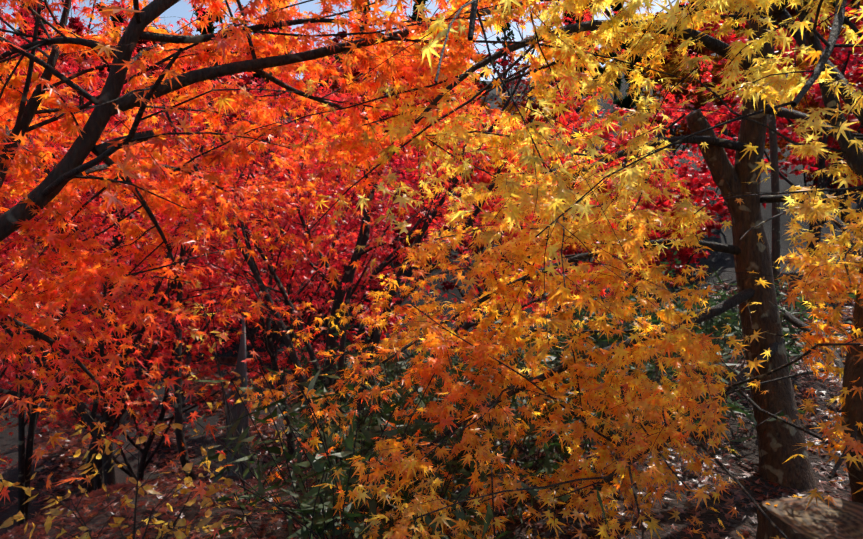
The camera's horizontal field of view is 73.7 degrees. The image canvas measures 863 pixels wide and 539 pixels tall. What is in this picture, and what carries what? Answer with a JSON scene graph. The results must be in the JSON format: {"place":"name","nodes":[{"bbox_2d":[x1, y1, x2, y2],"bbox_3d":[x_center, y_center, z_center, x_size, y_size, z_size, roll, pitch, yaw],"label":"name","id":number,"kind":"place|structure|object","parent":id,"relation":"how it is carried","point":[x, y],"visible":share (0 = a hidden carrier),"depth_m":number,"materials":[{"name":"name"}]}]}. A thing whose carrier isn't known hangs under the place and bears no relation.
{"place":"outdoors","nodes":[
{"label":"outdoors","id":0,"kind":"place"},
{"bbox_2d":[0,0,844,81],"label":"sky","id":1,"kind":"structure","parent":0,"point":[180,9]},
{"bbox_2d":[0,53,862,538],"bbox_3d":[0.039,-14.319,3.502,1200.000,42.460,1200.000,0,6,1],"label":"terrain","id":2,"kind":"structure","parent":0,"point":[722,263],"depth_m":11.34,"materials":[{"name":"brown soil"}]},
{"bbox_2d":[213,474,257,481],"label":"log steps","id":3,"kind":"structure","parent":2,"relation":"on","point":[235,478],"depth_m":8.08,"materials":[{"name":"brown wood"}]},
{"bbox_2d":[225,317,250,479],"bbox_3d":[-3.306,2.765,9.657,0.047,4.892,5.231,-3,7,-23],"label":"post","id":4,"kind":"object","parent":2,"relation":"on","point":[237,410],"visible":0.52,"depth_m":8.06,"materials":[{"name":"grey wood"}]},
{"bbox_2d":[0,0,862,538],"bbox_3d":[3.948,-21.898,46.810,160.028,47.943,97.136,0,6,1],"label":"maple","id":5,"kind":"object","parent":2,"relation":"on","point":[652,210],"depth_m":2.82,"materials":[{"name":"orange plant"}]},
{"bbox_2d":[0,0,862,321],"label":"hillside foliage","id":6,"kind":"object","parent":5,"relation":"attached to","point":[698,102],"visible":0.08,"depth_m":38.28,"materials":[{"name":"red plant"}]},
{"bbox_2d":[181,246,855,538],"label":"undergrowth","id":7,"kind":"object","parent":2,"relation":"on","point":[318,464],"visible":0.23,"depth_m":3.17,"materials":[{"name":"green plant"}]},
{"bbox_2d":[756,495,862,538],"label":"rock","id":8,"kind":"object","parent":2,"relation":"on","point":[791,518],"visible":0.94,"depth_m":2.20,"materials":[{"name":"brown stone"}]}
]}

